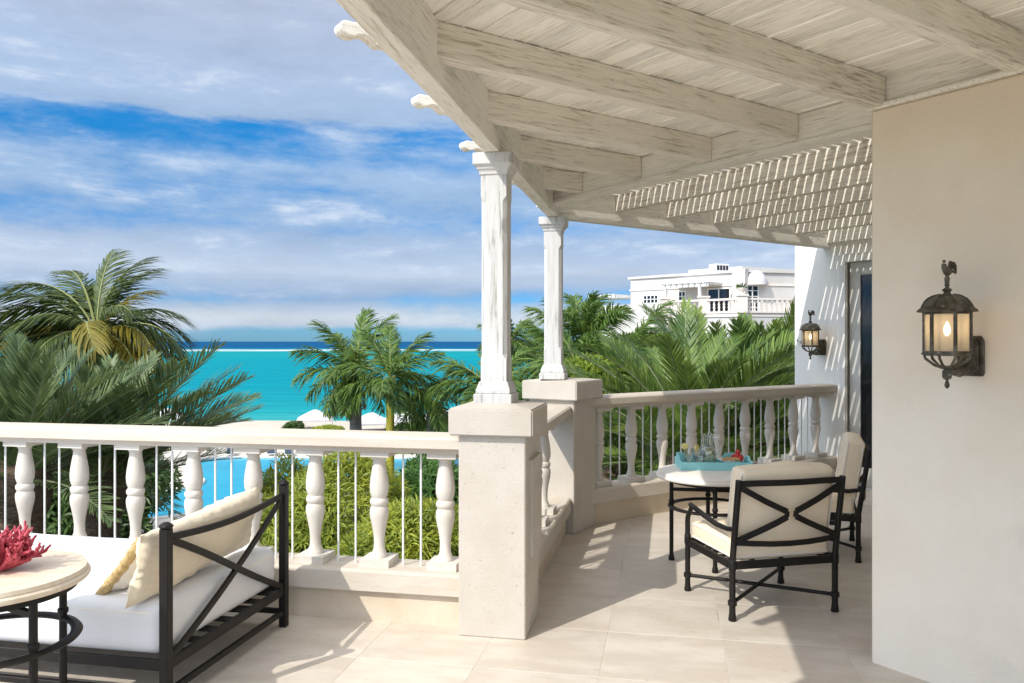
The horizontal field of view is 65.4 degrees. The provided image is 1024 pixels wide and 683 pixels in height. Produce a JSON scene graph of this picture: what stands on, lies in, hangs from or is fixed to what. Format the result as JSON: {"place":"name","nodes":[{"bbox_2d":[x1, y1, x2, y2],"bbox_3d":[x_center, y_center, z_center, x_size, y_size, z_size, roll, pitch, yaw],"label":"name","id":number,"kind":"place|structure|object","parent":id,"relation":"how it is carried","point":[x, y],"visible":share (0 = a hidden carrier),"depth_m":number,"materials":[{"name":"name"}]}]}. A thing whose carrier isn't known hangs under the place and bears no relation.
{"place":"outdoors","nodes":[
{"label":"outdoors","id":0,"kind":"place"},
{"bbox_2d":[62,417,240,502],"bbox_3d":[-6.924,5.892,15.007,3.400,9.016,2.142,0,0,0],"label":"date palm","id":1,"kind":"object","parent":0,"point":[147,477],"visible":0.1,"depth_m":15.06,"materials":[{"name":"green plant"}]},
{"bbox_2d":[267,449,274,455],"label":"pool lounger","id":2,"kind":"object","parent":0,"point":[271,452],"visible":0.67,"depth_m":72.05,"materials":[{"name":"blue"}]},
{"bbox_2d":[141,448,417,532],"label":"pool deck","id":3,"kind":"structure","parent":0,"point":[183,467],"depth_m":72.62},
{"bbox_2d":[149,456,458,519],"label":"pool coping","id":4,"kind":"object","parent":3,"relation":"on","point":[166,516],"visible":0.12,"depth_m":70.47,"materials":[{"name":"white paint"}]},
{"bbox_2d":[166,421,396,430],"bbox_3d":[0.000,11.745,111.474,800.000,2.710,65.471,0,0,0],"label":"beach","id":5,"kind":"structure","parent":0,"point":[275,424],"depth_m":103.56,"materials":[{"name":"white sand"}]},
{"bbox_2d":[296,409,332,423],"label":"beach tent","id":6,"kind":"object","parent":5,"relation":"on","point":[315,415],"visible":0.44,"depth_m":96.38,"materials":[{"name":"fabric"}]},
{"bbox_2d":[309,424,345,429],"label":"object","id":7,"kind":"object","parent":5,"relation":"on","point":[331,427],"visible":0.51,"depth_m":85.71,"materials":[{"name":"green plant"}]},
{"bbox_2d":[362,412,385,425],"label":"beach tent","id":8,"kind":"object","parent":5,"relation":"on","point":[371,419],"visible":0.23,"depth_m":92.51,"materials":[{"name":"fabric"}]},
{"bbox_2d":[384,412,410,427],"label":"beach tent","id":9,"kind":"object","parent":5,"relation":"on","point":[395,418],"visible":0.06,"depth_m":94.18,"materials":[{"name":"fabric"}]},
{"bbox_2d":[0,342,575,420],"bbox_3d":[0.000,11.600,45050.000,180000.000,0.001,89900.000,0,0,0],"label":"sea","id":10,"kind":"structure","parent":0,"point":[270,365],"depth_m":308.40,"materials":[{"name":"liquid"}]},
{"bbox_2d":[148,458,458,516],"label":"pool water","id":11,"kind":"structure","parent":0,"point":[223,478],"depth_m":60.82,"materials":[{"name":"blue liquid"}]},
{"bbox_2d":[0,0,794,341],"label":"sky","id":12,"kind":"structure","parent":0,"point":[284,172],"materials":[{"name":"blue"}]},
{"bbox_2d":[0,489,929,682],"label":"terrace floor","id":13,"kind":"structure","parent":0,"point":[618,603],"depth_m":4.31,"materials":[{"name":"beige tile"}]},
{"bbox_2d":[0,549,90,682],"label":"side table","id":14,"kind":"object","parent":13,"relation":"on","point":[32,584],"visible":0.91,"depth_m":2.99,"materials":[{"name":"stone"}]},
{"bbox_2d":[0,521,51,570],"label":"coral ornament","id":15,"kind":"object","parent":14,"relation":"on","point":[16,550],"visible":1,"depth_m":3.04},
{"bbox_2d":[0,480,288,682],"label":"daybed","id":16,"kind":"object","parent":13,"relation":"on","point":[165,619],"visible":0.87,"depth_m":3.64,"materials":[{"name":"white fabric"}]},
{"bbox_2d":[95,537,138,594],"bbox_3d":[-1.688,1.009,3.804,0.128,0.361,0.541,41,9,11],"label":"pillow","id":17,"kind":"object","parent":16,"relation":"on","point":[120,576],"visible":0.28,"depth_m":3.57,"materials":[{"name":"beige fabric"}]},
{"bbox_2d":[125,485,260,608],"bbox_3d":[-1.520,0.968,3.901,0.142,0.335,1.000,15,5,11],"label":"pillow","id":18,"kind":"object","parent":16,"relation":"on","point":[221,541],"visible":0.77,"depth_m":3.76,"materials":[{"name":"fabric"}]},
{"bbox_2d":[0,422,458,626],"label":"balustrade","id":19,"kind":"object","parent":13,"relation":"on","point":[379,583],"visible":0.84,"depth_m":4.66,"materials":[{"name":"stone"}]},
{"bbox_2d":[448,400,546,639],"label":"stone pillar","id":20,"kind":"structure","parent":13,"relation":"on","point":[500,498],"depth_m":4.30,"materials":[{"name":"beige stone"}]},
{"bbox_2d":[473,151,518,403],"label":"wooden column","id":21,"kind":"structure","parent":20,"relation":"on","point":[497,173],"depth_m":4.45,"materials":[{"name":"white wood"}]},
{"bbox_2d":[539,404,571,582],"bbox_3d":[0.171,1.063,5.723,0.286,1.073,2.014,0,0,11],"label":"balustrade","id":22,"kind":"object","parent":13,"relation":"on","point":[556,511],"visible":0.23,"depth_m":6.01,"materials":[{"name":"stone"}]},
{"bbox_2d":[522,378,602,533],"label":"stone pillar","id":23,"kind":"structure","parent":13,"relation":"on","point":[572,441],"depth_m":6.70,"materials":[{"name":"beige stone"}]},
{"bbox_2d":[539,216,567,379],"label":"wooden column","id":24,"kind":"structure","parent":23,"relation":"on","point":[554,229],"depth_m":6.73,"materials":[{"name":"white wood"}]},
{"bbox_2d":[656,464,754,573],"bbox_3d":[1.450,1.270,5.800,0.790,0.660,0.790,0,0,0],"label":"dining table","id":25,"kind":"object","parent":13,"relation":"on","point":[709,481],"visible":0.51,"depth_m":5.68,"materials":[{"name":"stone"}]},
{"bbox_2d":[675,452,752,470],"bbox_3d":[1.500,0.894,5.955,0.523,0.092,0.294,0,0,3],"label":"tray","id":26,"kind":"object","parent":25,"relation":"on","point":[682,464],"visible":0.73,"depth_m":5.82,"materials":[{"name":"teal paint"}]},
{"bbox_2d":[681,443,693,461],"bbox_3d":[1.321,0.845,5.972,0.082,0.166,0.072,0,0,-37],"label":"glass tumbler","id":27,"kind":"object","parent":26,"relation":"on","point":[688,453],"visible":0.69,"depth_m":5.95,"materials":[{"name":"white"}]},
{"bbox_2d":[694,445,703,461],"bbox_3d":[1.384,0.845,5.905,0.072,0.166,0.082,0,0,8],"label":"glass tumbler","id":28,"kind":"object","parent":26,"relation":"on","point":[698,454],"visible":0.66,"depth_m":5.88,"materials":[{"name":"white"}]},
{"bbox_2d":[699,433,721,461],"bbox_3d":[1.475,0.810,5.992,0.156,0.235,0.132,0,0,-35],"label":"pitcher","id":29,"kind":"object","parent":26,"relation":"on","point":[708,447],"visible":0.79,"depth_m":5.94,"materials":[{"name":"clear glass"}]},
{"bbox_2d":[718,449,744,462],"bbox_3d":[1.640,0.867,5.970,0.200,0.119,0.200,0,0,0],"label":"plate","id":30,"kind":"object","parent":26,"relation":"on","point":[737,457],"visible":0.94,"depth_m":5.94,"materials":[{"name":"white"}]},
{"bbox_2d":[592,383,836,523],"bbox_3d":[2.084,1.038,8.030,3.589,1.123,0.286,0,0,-35],"label":"balustrade","id":31,"kind":"object","parent":13,"relation":"on","point":[630,494],"visible":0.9,"depth_m":7.61,"materials":[{"name":"stone"}]},
{"bbox_2d":[684,460,845,621],"bbox_3d":[1.529,1.150,4.890,0.722,0.900,0.689,0,0,-14],"label":"armchair","id":32,"kind":"object","parent":13,"relation":"on","point":[780,510],"visible":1,"depth_m":4.64,"materials":[{"name":"black metal"}]},
{"bbox_2d":[830,432,871,562],"bbox_3d":[2.385,1.150,6.175,0.689,0.900,0.722,0,0,20],"label":"armchair","id":33,"kind":"object","parent":13,"relation":"on","point":[852,457],"visible":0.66,"depth_m":5.82,"materials":[{"name":"beige fabric"}]},
{"bbox_2d":[516,386,528,400],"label":"leafy tree","id":34,"kind":"object","parent":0,"point":[518,390],"visible":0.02,"depth_m":19.32,"materials":[{"name":"green plant"}]},
{"bbox_2d":[514,333,542,376],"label":"royal palm","id":35,"kind":"object","parent":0,"point":[528,348],"visible":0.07,"depth_m":45.91,"materials":[{"name":"green plant"}]},
{"bbox_2d":[612,331,658,351],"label":"leafy tree","id":36,"kind":"object","parent":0,"point":[628,338],"depth_m":25.41,"materials":[{"name":"green plant"}]},
{"bbox_2d":[631,338,658,363],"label":"royal palm","id":37,"kind":"object","parent":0,"point":[643,347],"visible":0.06,"depth_m":20.26,"materials":[{"name":"green plant"}]},
{"bbox_2d":[637,432,789,464],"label":"leafy tree","id":38,"kind":"object","parent":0,"point":[729,435],"depth_m":14.77,"materials":[{"name":"green plant"}]},
{"label":"ground","id":39,"kind":"structure","parent":0,"visible":0},
{"bbox_2d":[0,331,175,533],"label":"date palm","id":40,"kind":"object","parent":39,"relation":"on","point":[26,393],"visible":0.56,"depth_m":8.98,"materials":[{"name":"green plant"}]},
{"bbox_2d":[0,248,200,402],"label":"coconut palm","id":41,"kind":"object","parent":39,"relation":"on","point":[103,333],"visible":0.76,"depth_m":20.80,"materials":[{"name":"green plant"}]},
{"bbox_2d":[46,459,154,538],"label":"leafy tree","id":42,"kind":"object","parent":39,"relation":"on","point":[67,524],"visible":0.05,"depth_m":13.24,"materials":[{"name":"green plant"}]},
{"bbox_2d":[55,454,184,535],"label":"leafy tree","id":43,"kind":"object","parent":39,"relation":"on","point":[164,479],"visible":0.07,"depth_m":41.17,"materials":[{"name":"green plant"}]},
{"bbox_2d":[0,338,263,537],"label":"date palm","id":44,"kind":"object","parent":39,"relation":"on","point":[129,404],"visible":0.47,"depth_m":10.58,"materials":[{"name":"green plant"}]},
{"bbox_2d":[246,450,335,548],"bbox_3d":[-3.262,6.008,11.616,1.523,8.790,1.773,0,0,0],"label":"flowering shrub","id":45,"kind":"object","parent":39,"relation":"on","point":[268,489],"visible":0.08,"depth_m":11.57,"materials":[{"name":"green plant"}]},
{"bbox_2d":[282,420,305,428],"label":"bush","id":46,"kind":"object","parent":39,"relation":"on","point":[295,424],"visible":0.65,"depth_m":87.26,"materials":[{"name":"green plant"}]},
{"bbox_2d":[259,451,417,556],"bbox_3d":[-2.261,5.883,10.485,2.296,9.040,2.566,0,0,0],"label":"hedge","id":47,"kind":"object","parent":39,"relation":"on","point":[347,502],"visible":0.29,"depth_m":9.97,"materials":[{"name":"green plant"}]},
{"bbox_2d":[287,306,409,535],"bbox_3d":[-5.505,4.561,27.921,3.850,11.677,3.864,0,0,38],"label":"royal palm","id":48,"kind":"object","parent":39,"relation":"on","point":[349,353],"visible":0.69,"depth_m":27.73,"materials":[{"name":"green plant"}]},
{"bbox_2d":[333,322,448,477],"bbox_3d":[-3.831,4.879,26.000,3.565,11.043,3.043,0,0,-41],"label":"royal palm","id":49,"kind":"object","parent":39,"relation":"on","point":[392,367],"visible":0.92,"depth_m":25.87,"materials":[{"name":"green plant"}]},
{"bbox_2d":[332,493,458,559],"bbox_3d":[-1.201,6.092,9.358,1.796,8.620,1.738,0,0,-44],"label":"flowering shrub","id":50,"kind":"object","parent":39,"relation":"on","point":[430,542],"visible":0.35,"depth_m":8.94,"materials":[{"name":"green plant"}]},
{"bbox_2d":[385,419,447,455],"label":"leafy tree","id":51,"kind":"object","parent":39,"relation":"on","point":[396,429],"visible":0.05,"depth_m":65.00,"materials":[{"name":"green plant"}]},
{"bbox_2d":[391,453,458,546],"bbox_3d":[-1.207,6.062,12.399,1.951,8.682,2.288,0,0,0],"label":"fern shrub","id":52,"kind":"object","parent":39,"relation":"on","point":[429,471],"visible":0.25,"depth_m":11.91,"materials":[{"name":"green plant"}]},
{"bbox_2d":[394,368,471,431],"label":"royal palm","id":53,"kind":"object","parent":39,"relation":"on","point":[440,421],"visible":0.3,"depth_m":26.57,"materials":[{"name":"green plant"}]},
{"bbox_2d":[422,345,541,414],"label":"royal palm","id":54,"kind":"object","parent":39,"relation":"on","point":[462,371],"visible":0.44,"depth_m":23.99,"materials":[{"name":"green plant"}]},
{"bbox_2d":[475,318,543,374],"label":"royal palm","id":55,"kind":"object","parent":39,"relation":"on","point":[517,344],"visible":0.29,"depth_m":43.83,"materials":[{"name":"green plant"}]},
{"bbox_2d":[521,290,636,376],"bbox_3d":[2.345,4.356,25.935,4.232,12.088,4.208,0,0,0],"label":"royal palm","id":56,"kind":"object","parent":39,"relation":"on","point":[585,316],"visible":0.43,"depth_m":25.62,"materials":[{"name":"green plant"}]},
{"bbox_2d":[512,323,650,387],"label":"royal palm","id":57,"kind":"object","parent":39,"relation":"on","point":[588,338],"visible":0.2,"depth_m":21.79,"materials":[{"name":"green plant"}]},
{"bbox_2d":[563,353,639,393],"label":"leafy tree","id":58,"kind":"object","parent":39,"relation":"on","point":[581,362],"visible":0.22,"depth_m":19.30,"materials":[{"name":"green plant"}]},
{"bbox_2d":[520,360,750,479],"bbox_3d":[1.703,5.346,12.863,5.564,10.109,5.114,0,0,0],"label":"canary palm","id":59,"kind":"object","parent":39,"relation":"on","point":[614,467],"visible":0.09,"depth_m":12.62,"materials":[{"name":"green plant"}]},
{"bbox_2d":[598,299,680,355],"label":"royal palm","id":60,"kind":"object","parent":39,"relation":"on","point":[643,329],"visible":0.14,"depth_m":24.02,"materials":[{"name":"green plant"}]},
{"bbox_2d":[514,297,805,478],"bbox_3d":[2.606,4.843,11.217,5.453,11.114,5.491,0,0,0],"label":"canary palm","id":61,"kind":"object","parent":39,"relation":"on","point":[688,366],"visible":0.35,"depth_m":10.97,"materials":[{"name":"green plant"}]},
{"bbox_2d":[588,266,794,466],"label":"neighbour villa","id":62,"kind":"object","parent":39,"relation":"on","point":[767,296],"visible":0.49,"depth_m":50.66,"materials":[{"name":"white paint"}]},
{"bbox_2d":[643,294,658,303],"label":"window","id":63,"kind":"structure","parent":62,"relation":"in","point":[647,299],"depth_m":54.58,"materials":[{"name":"white paint"}]},
{"bbox_2d":[678,291,685,299],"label":"window","id":64,"kind":"structure","parent":62,"relation":"in","point":[682,294],"depth_m":52.92,"materials":[{"name":"white paint"}]},
{"bbox_2d":[709,264,728,271],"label":"roof air unit","id":65,"kind":"object","parent":62,"relation":"on","point":[718,267],"visible":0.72,"depth_m":52.66,"materials":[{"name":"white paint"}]},
{"bbox_2d":[707,287,730,311],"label":"sliding door","id":66,"kind":"structure","parent":62,"relation":"in","point":[714,293],"depth_m":51.04,"materials":[{"name":"white paint"}]},
{"bbox_2d":[735,283,747,293],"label":"planter urn","id":67,"kind":"object","parent":62,"relation":"on","point":[741,288],"visible":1,"depth_m":47.72,"materials":[{"name":"white ceramic"}]},
{"bbox_2d":[748,285,758,310],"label":"french door","id":68,"kind":"structure","parent":62,"relation":"in","point":[753,291],"depth_m":50.14,"materials":[{"name":"white paint"}]},
{"bbox_2d":[599,306,785,447],"bbox_3d":[4.769,4.793,18.052,6.725,11.213,6.483,0,0,39],"label":"canary palm","id":69,"kind":"object","parent":39,"relation":"on","point":[716,328],"visible":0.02,"depth_m":17.16,"materials":[{"name":"green plant"}]},
{"bbox_2d":[603,295,794,457],"bbox_3d":[4.536,4.704,14.046,6.467,11.392,6.527,0,0,0],"label":"canary palm","id":70,"kind":"object","parent":39,"relation":"on","point":[743,323],"visible":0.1,"depth_m":13.11,"materials":[{"name":"green plant"}]},
{"bbox_2d":[795,69,1023,682],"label":"villa","id":71,"kind":"object","parent":39,"relation":"on","point":[945,482],"visible":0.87,"depth_m":3.72,"materials":[{"name":"paint"}]},
{"bbox_2d":[334,0,1023,248],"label":"pergola","id":72,"kind":"object","parent":71,"relation":"attached to","point":[749,120],"visible":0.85,"depth_m":3.86,"materials":[{"name":"white wood"}]},
{"bbox_2d":[799,310,825,359],"bbox_3d":[3.393,-0.074,8.996,0.334,0.558,0.240,0,0,-34],"label":"wall lantern","id":73,"kind":"object","parent":71,"relation":"attached to","point":[820,348],"depth_m":8.96,"materials":[{"name":"brown metal"}]},
{"bbox_2d":[850,261,871,488],"bbox_3d":[3.969,0.360,8.583,0.045,2.469,0.708,0,0,-34],"label":"door","id":74,"kind":"structure","parent":71,"relation":"in","point":[860,272],"depth_m":8.75,"materials":[{"name":"clear glass"}]},
{"bbox_2d":[916,260,984,388],"bbox_3d":[1.929,-0.074,3.491,0.334,0.558,0.240,0,0,-35],"label":"wall lantern","id":75,"kind":"object","parent":71,"relation":"attached to","point":[968,353],"depth_m":3.45,"materials":[{"name":"brown metal"}]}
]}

